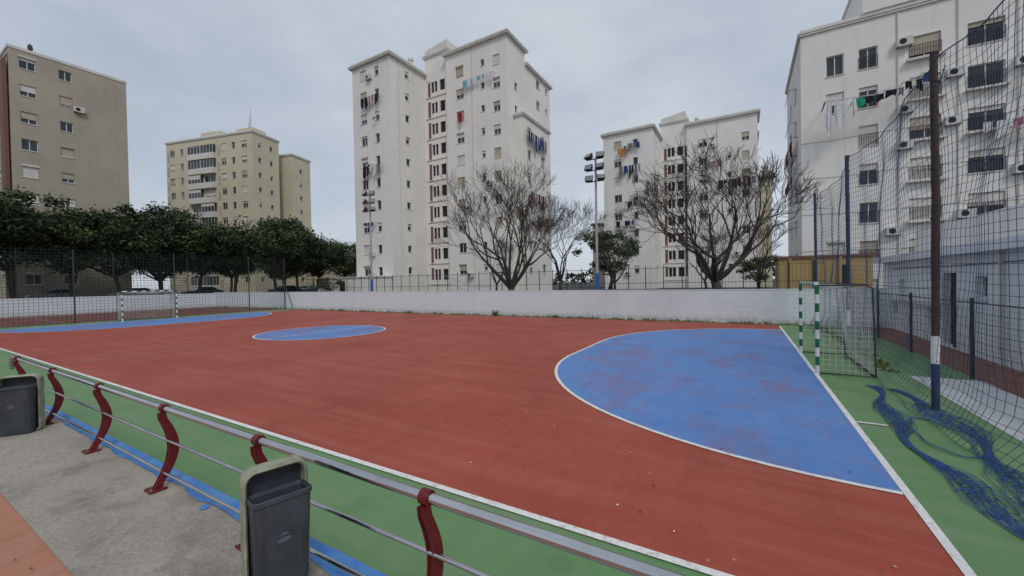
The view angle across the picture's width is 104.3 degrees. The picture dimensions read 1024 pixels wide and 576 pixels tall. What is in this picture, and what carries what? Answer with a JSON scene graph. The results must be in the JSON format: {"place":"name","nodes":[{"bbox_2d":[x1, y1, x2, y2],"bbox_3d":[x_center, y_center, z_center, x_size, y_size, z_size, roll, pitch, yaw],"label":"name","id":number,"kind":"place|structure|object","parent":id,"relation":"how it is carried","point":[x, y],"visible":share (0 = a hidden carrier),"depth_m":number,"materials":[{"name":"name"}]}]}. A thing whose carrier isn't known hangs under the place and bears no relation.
{"place":"outdoors","nodes":[
{"label":"outdoors","id":0,"kind":"place"},
{"bbox_2d":[0,404,386,575],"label":"spectator pavement","id":1,"kind":"structure","parent":0,"point":[96,502],"depth_m":2.96,"materials":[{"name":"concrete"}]},
{"bbox_2d":[0,373,45,436],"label":"litter bin","id":2,"kind":"object","parent":1,"relation":"on","point":[22,403],"visible":1,"depth_m":4.72,"materials":[{"name":"grey plastic"}]},
{"bbox_2d":[239,454,311,575],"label":"litter bin","id":3,"kind":"object","parent":1,"relation":"on","point":[274,498],"visible":1,"depth_m":2.08,"materials":[{"name":"grey plastic"}]},
{"bbox_2d":[9,355,684,575],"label":"metal railing","id":4,"kind":"object","parent":1,"relation":"on","point":[426,499],"visible":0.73,"depth_m":2.21,"materials":[{"name":"silver metal"}]},
{"bbox_2d":[0,0,847,288],"label":"sky","id":5,"kind":"structure","parent":0,"point":[190,68],"materials":[{"name":"grey"}]},
{"bbox_2d":[164,279,774,293],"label":"raised street terrain","id":6,"kind":"structure","parent":0,"point":[586,286],"depth_m":66.64,"materials":[{"name":"concrete"}]},
{"bbox_2d":[0,182,49,246],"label":"leafy tree","id":7,"kind":"object","parent":6,"relation":"on","point":[14,209],"visible":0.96,"depth_m":33.43,"materials":[{"name":"green plant"}]},
{"bbox_2d":[0,184,97,298],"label":"leafy tree","id":8,"kind":"object","parent":6,"relation":"on","point":[8,240],"visible":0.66,"depth_m":35.98,"materials":[{"name":"green plant"}]},
{"bbox_2d":[23,289,88,297],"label":"parked car","id":9,"kind":"object","parent":6,"relation":"on","point":[50,292],"visible":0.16,"depth_m":40.76,"materials":[{"name":"black metal"}]},
{"bbox_2d":[8,207,122,296],"bbox_3d":[-44.267,-3.122,39.598,8.517,9.548,8.488,-1,1,19],"label":"leafy tree","id":10,"kind":"object","parent":6,"relation":"on","point":[65,257],"visible":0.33,"depth_m":38.61,"materials":[{"name":"green plant"}]},
{"bbox_2d":[0,43,131,298],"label":"apartment building","id":11,"kind":"structure","parent":6,"relation":"on","point":[97,165],"depth_m":43.98,"materials":[{"name":"beige paint"}]},
{"bbox_2d":[0,54,78,285],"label":"windows","id":12,"kind":"structure","parent":11,"relation":"attached to","point":[31,171],"depth_m":42.18,"materials":[{"name":"white glass"}]},
{"bbox_2d":[73,106,84,113],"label":"air conditioners and pipes","id":13,"kind":"object","parent":11,"relation":"attached to","point":[78,109],"visible":1,"depth_m":44.69,"materials":[{"name":"metal"}]},
{"bbox_2d":[34,204,182,293],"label":"leafy tree","id":14,"kind":"object","parent":6,"relation":"on","point":[120,237],"visible":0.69,"depth_m":40.44,"materials":[{"name":"green plant"}]},
{"bbox_2d":[107,288,155,295],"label":"parked car","id":15,"kind":"object","parent":6,"relation":"on","point":[132,289],"visible":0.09,"depth_m":45.90,"materials":[{"name":"white metal"}]},
{"bbox_2d":[131,237,185,289],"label":"leafy tree","id":16,"kind":"object","parent":6,"relation":"on","point":[154,275],"visible":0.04,"depth_m":51.62,"materials":[{"name":"green plant"}]},
{"bbox_2d":[111,201,210,294],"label":"leafy tree","id":17,"kind":"object","parent":6,"relation":"on","point":[185,217],"visible":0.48,"depth_m":43.85,"materials":[{"name":"green plant"}]},
{"bbox_2d":[154,219,238,293],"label":"leafy tree","id":18,"kind":"object","parent":6,"relation":"on","point":[219,250],"visible":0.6,"depth_m":46.63,"materials":[{"name":"green plant"}]},
{"bbox_2d":[182,287,223,293],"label":"parked car","id":19,"kind":"object","parent":6,"relation":"on","point":[203,289],"visible":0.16,"depth_m":52.35,"materials":[{"name":"black metal"}]},
{"bbox_2d":[194,254,257,291],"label":"leafy tree","id":20,"kind":"object","parent":6,"relation":"on","point":[231,277],"visible":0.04,"depth_m":62.73,"materials":[{"name":"green plant"}]},
{"bbox_2d":[200,220,265,291],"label":"leafy tree","id":21,"kind":"object","parent":6,"relation":"on","point":[236,259],"visible":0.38,"depth_m":49.80,"materials":[{"name":"green plant"}]},
{"bbox_2d":[164,127,312,293],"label":"apartment building","id":22,"kind":"structure","parent":6,"relation":"on","point":[284,186],"depth_m":77.61,"materials":[{"name":"beige paint"}]},
{"bbox_2d":[169,139,304,284],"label":"windows","id":23,"kind":"structure","parent":22,"relation":"attached to","point":[199,178],"depth_m":77.34,"materials":[{"name":"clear glass"}]},
{"bbox_2d":[225,215,321,291],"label":"leafy tree","id":24,"kind":"object","parent":6,"relation":"on","point":[274,233],"visible":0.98,"depth_m":48.34,"materials":[{"name":"green plant"}]},
{"bbox_2d":[261,261,303,285],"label":"leafy tree","id":25,"kind":"object","parent":6,"relation":"on","point":[288,275],"visible":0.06,"depth_m":71.17,"materials":[{"name":"green plant"}]},
{"bbox_2d":[267,285,302,291],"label":"parked car","id":26,"kind":"object","parent":6,"relation":"on","point":[291,288],"visible":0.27,"depth_m":58.38,"materials":[{"name":"black metal"}]},
{"bbox_2d":[266,214,341,291],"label":"leafy tree","id":27,"kind":"object","parent":6,"relation":"on","point":[323,245],"visible":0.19,"depth_m":54.61,"materials":[{"name":"green plant"}]},
{"bbox_2d":[299,285,313,288],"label":"parked car","id":28,"kind":"object","parent":6,"relation":"on","point":[305,286],"visible":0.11,"depth_m":65.44,"materials":[{"name":"grey metal"}]},
{"bbox_2d":[302,285,322,291],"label":"parked car","id":29,"kind":"object","parent":6,"relation":"on","point":[314,288],"visible":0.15,"depth_m":57.91,"materials":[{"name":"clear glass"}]},
{"bbox_2d":[293,236,351,284],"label":"leafy tree","id":30,"kind":"object","parent":6,"relation":"on","point":[319,272],"visible":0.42,"depth_m":60.39,"materials":[{"name":"green plant"}]},
{"bbox_2d":[317,276,343,291],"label":"leafy tree","id":31,"kind":"object","parent":6,"relation":"on","point":[322,280],"visible":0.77,"depth_m":48.76,"materials":[{"name":"green plant"}]},
{"bbox_2d":[313,268,356,284],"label":"arcade building","id":32,"kind":"structure","parent":6,"relation":"on","point":[315,279],"depth_m":85.25,"materials":[{"name":"beige paint"}]},
{"bbox_2d":[327,240,356,277],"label":"leafy tree","id":33,"kind":"object","parent":6,"relation":"on","point":[348,269],"visible":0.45,"depth_m":74.23,"materials":[{"name":"green plant"}]},
{"bbox_2d":[330,276,391,291],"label":"tower podium","id":34,"kind":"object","parent":6,"relation":"on","point":[366,284],"visible":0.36,"depth_m":49.35,"materials":[{"name":"white paint"}]},
{"bbox_2d":[361,191,375,290],"bbox_3d":[-12.679,-3.341,35.416,1.430,10.556,0.658,-1,1,15],"label":"floodlight mast","id":35,"kind":"object","parent":6,"relation":"on","point":[371,201],"visible":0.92,"depth_m":35.52,"materials":[{"name":"grey metal"}]},
{"bbox_2d":[348,28,552,290],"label":"apartment building","id":36,"kind":"structure","parent":6,"relation":"on","point":[443,59],"depth_m":51.11,"materials":[{"name":"white paint"}]},
{"bbox_2d":[365,49,492,290],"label":"air conditioners and pipes","id":37,"kind":"object","parent":36,"relation":"attached to","point":[368,77],"visible":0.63,"depth_m":50.52,"materials":[{"name":"paint"}]},
{"bbox_2d":[360,54,547,279],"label":"windows","id":38,"kind":"structure","parent":36,"relation":"attached to","point":[497,131],"depth_m":51.80,"materials":[{"name":"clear glass"}]},
{"bbox_2d":[361,71,546,226],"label":"laundry","id":39,"kind":"object","parent":36,"relation":"hanging from","point":[364,101],"visible":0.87,"depth_m":50.41,"materials":[{"name":"multicoloured fabric"}]},
{"bbox_2d":[467,235,521,290],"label":"bare tree","id":40,"kind":"object","parent":6,"relation":"on","point":[503,246],"visible":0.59,"depth_m":38.98,"materials":[{"name":"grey plant"}]},
{"bbox_2d":[430,154,580,290],"bbox_3d":[-0.658,-4.355,30.296,11.870,10.790,10.229,-1,1,7],"label":"bare tree","id":41,"kind":"object","parent":6,"relation":"on","point":[510,283],"visible":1,"depth_m":28.96,"materials":[{"name":"brown plant"}]},
{"bbox_2d":[509,199,607,289],"bbox_3d":[4.508,-3.870,38.348,9.983,9.409,7.117,-1,1,-10],"label":"bare tree","id":42,"kind":"object","parent":6,"relation":"on","point":[569,248],"visible":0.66,"depth_m":38.16,"materials":[{"name":"brown plant"}]},
{"bbox_2d":[296,260,825,291],"bbox_3d":[-4.331,-0.219,34.339,50.026,2.250,1.055,-1,1,30],"label":"metal street fence","id":43,"kind":"object","parent":6,"relation":"on","point":[581,270],"visible":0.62,"depth_m":29.56,"materials":[{"name":"grey metal"}]},
{"bbox_2d":[583,151,604,289],"bbox_3d":[5.254,-3.367,24.982,1.407,10.255,0.644,-1,1,30],"label":"floodlight mast","id":44,"kind":"object","parent":6,"relation":"on","point":[598,166],"visible":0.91,"depth_m":25.06,"materials":[{"name":"grey metal"}]},
{"bbox_2d":[590,222,604,286],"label":"apartment building","id":45,"kind":"structure","parent":6,"relation":"on","point":[601,276],"depth_m":94.25,"materials":[{"name":"concrete"}]},
{"bbox_2d":[571,228,641,289],"bbox_3d":[9.490,-2.721,39.075,7.097,6.923,6.296,-1,1,6],"label":"leafy tree","id":46,"kind":"object","parent":6,"relation":"on","point":[621,264],"visible":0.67,"depth_m":39.29,"materials":[{"name":"green plant"}]},
{"bbox_2d":[591,225,639,289],"bbox_3d":[8.462,-2.325,33.165,4.149,6.309,4.790,-1,1,30],"label":"bare tree","id":47,"kind":"object","parent":6,"relation":"on","point":[614,244],"visible":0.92,"depth_m":33.09,"materials":[{"name":"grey plant"}]},
{"bbox_2d":[552,261,774,284],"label":"distant trees","id":48,"kind":"object","parent":6,"relation":"on","point":[577,277],"visible":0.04,"depth_m":156.89,"materials":[{"name":"green plant"}]},
{"bbox_2d":[600,108,760,288],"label":"apartment building","id":49,"kind":"structure","parent":6,"relation":"on","point":[728,129],"depth_m":62.67,"materials":[{"name":"white paint"}]},
{"bbox_2d":[613,131,749,276],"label":"windows","id":50,"kind":"structure","parent":49,"relation":"attached to","point":[618,181],"depth_m":63.57,"materials":[{"name":"grey glass"}]},
{"bbox_2d":[623,130,740,287],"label":"air conditioners and pipes","id":51,"kind":"object","parent":49,"relation":"attached to","point":[737,252],"visible":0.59,"depth_m":62.05,"materials":[{"name":"paint"}]},
{"bbox_2d":[616,137,755,228],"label":"laundry","id":52,"kind":"object","parent":49,"relation":"hanging from","point":[620,205],"visible":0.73,"depth_m":62.17,"materials":[{"name":"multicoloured fabric"}]},
{"bbox_2d":[674,226,731,288],"bbox_3d":[16.773,-2.398,34.929,4.652,6.119,6.012,-1,1,-5],"label":"bare tree","id":53,"kind":"object","parent":6,"relation":"on","point":[708,252],"visible":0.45,"depth_m":34.21,"materials":[{"name":"grey plant"}]},
{"bbox_2d":[612,129,830,288],"bbox_3d":[11.738,-4.026,23.720,11.823,9.876,14.817,-1,1,30],"label":"bare tree","id":54,"kind":"object","parent":6,"relation":"on","point":[714,275],"visible":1,"depth_m":23.21,"materials":[{"name":"brown plant"}]},
{"bbox_2d":[710,217,798,288],"bbox_3d":[16.991,-2.150,28.128,5.195,5.793,4.115,-1,1,30],"label":"bare tree","id":55,"kind":"object","parent":6,"relation":"on","point":[758,277],"visible":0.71,"depth_m":27.89,"materials":[{"name":"brown plant"}]},
{"bbox_2d":[736,253,785,288],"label":"leafy tree","id":56,"kind":"object","parent":6,"relation":"on","point":[752,265],"visible":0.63,"depth_m":33.67,"materials":[{"name":"green plant"}]},
{"bbox_2d":[758,164,773,286],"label":"apartment building","id":57,"kind":"structure","parent":6,"relation":"on","point":[770,272],"depth_m":60.16,"materials":[{"name":"beige paint"}]},
{"bbox_2d":[773,253,875,288],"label":"ochre brick outbuilding","id":58,"kind":"structure","parent":6,"relation":"on","point":[807,276],"depth_m":23.53,"materials":[{"name":"yellow brick"}]},
{"bbox_2d":[785,0,1023,287],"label":"apartment building","id":59,"kind":"structure","parent":6,"relation":"on","point":[857,27],"depth_m":28.64,"materials":[{"name":"white paint"}]},
{"bbox_2d":[790,16,1007,287],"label":"windows","id":60,"kind":"structure","parent":59,"relation":"attached to","point":[925,44],"depth_m":27.69,"materials":[{"name":"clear glass"}]},
{"bbox_2d":[784,65,1023,203],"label":"laundry","id":61,"kind":"object","parent":59,"relation":"hanging from","point":[840,113],"visible":0.83,"depth_m":28.26,"materials":[{"name":"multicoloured fabric"}]},
{"bbox_2d":[785,0,1023,253],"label":"air conditioners and pipes","id":62,"kind":"object","parent":59,"relation":"attached to","point":[905,41],"visible":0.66,"depth_m":26.75,"materials":[{"name":"metal"}]},
{"bbox_2d":[0,307,1023,575],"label":"sports court","id":63,"kind":"object","parent":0,"point":[474,409],"visible":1,"depth_m":5.79,"materials":[{"name":"paint"}]},
{"bbox_2d":[116,290,177,321],"bbox_3d":[-26.110,1.222,28.525,1.066,2.080,3.080,-1,1,30],"label":"football goal","id":64,"kind":"object","parent":63,"relation":"on","point":[120,303],"visible":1,"depth_m":28.55,"materials":[{"name":"white paint"}]},
{"bbox_2d":[0,248,293,326],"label":"ball stop net fence","id":65,"kind":"object","parent":63,"relation":"on","point":[133,280],"visible":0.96,"depth_m":28.31,"materials":[{"name":"fabric"}]},
{"bbox_2d":[14,335,896,571],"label":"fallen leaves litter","id":66,"kind":"object","parent":63,"relation":"on","point":[524,465],"visible":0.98,"depth_m":4.42,"materials":[{"name":"brown plant"}]},
{"bbox_2d":[226,306,900,372],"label":"weeds","id":67,"kind":"object","parent":63,"relation":"on","point":[616,318],"visible":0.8,"depth_m":21.23,"materials":[{"name":"green plant"}]},
{"bbox_2d":[799,281,876,377],"bbox_3d":[8.066,0.868,10.023,1.064,2.080,3.080,-1,1,30],"label":"football goal","id":68,"kind":"object","parent":63,"relation":"on","point":[817,291],"visible":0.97,"depth_m":8.96,"materials":[{"name":"white paint"}]},
{"bbox_2d":[808,0,1023,488],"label":"ball stop net fence","id":69,"kind":"object","parent":63,"relation":"on","point":[936,238],"visible":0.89,"depth_m":6.40,"materials":[{"name":"black fabric"}]},
{"bbox_2d":[865,385,1023,538],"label":"fallen net","id":70,"kind":"object","parent":63,"relation":"on","point":[930,459],"visible":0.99,"depth_m":4.56,"materials":[{"name":"blue fabric"}]},
{"bbox_2d":[877,293,1023,394],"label":"fence","id":71,"kind":"object","parent":63,"relation":"on","point":[971,316],"visible":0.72,"depth_m":8.55,"materials":[{"name":"metal"}]},
{"bbox_2d":[910,376,1023,442],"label":"pale slab paving","id":72,"kind":"structure","parent":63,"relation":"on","point":[1015,424],"depth_m":6.79,"materials":[{"name":"grey concrete"}]},
{"bbox_2d":[859,327,1023,398],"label":"red path paving","id":73,"kind":"structure","parent":0,"point":[1009,386],"depth_m":9.65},
{"bbox_2d":[873,203,1023,371],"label":"low building","id":74,"kind":"structure","parent":73,"relation":"on","point":[949,259],"depth_m":11.12,"materials":[{"name":"white paint"}]},
{"bbox_2d":[897,273,987,343],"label":"windows","id":75,"kind":"structure","parent":74,"relation":"attached to","point":[984,286],"depth_m":10.54,"materials":[{"name":"black glass"}]},
{"bbox_2d":[890,251,1023,365],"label":"air conditioners and pipes","id":76,"kind":"object","parent":74,"relation":"attached to","point":[925,312],"visible":0.7,"depth_m":9.46,"materials":[{"name":"metal"}]},
{"label":"ground","id":77,"kind":"structure","parent":0,"visible":0},
{"bbox_2d":[0,293,213,317],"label":"white boundary wall","id":78,"kind":"structure","parent":77,"relation":"on","point":[62,308],"depth_m":37.23,"materials":[{"name":"white paint"}]},
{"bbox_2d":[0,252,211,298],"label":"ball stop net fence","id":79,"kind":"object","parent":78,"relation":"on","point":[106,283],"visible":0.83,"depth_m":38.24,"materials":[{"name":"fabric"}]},
{"bbox_2d":[213,288,886,327],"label":"white boundary wall","id":80,"kind":"structure","parent":77,"relation":"on","point":[773,306],"depth_m":23.04,"materials":[{"name":"white paint"}]}
]}

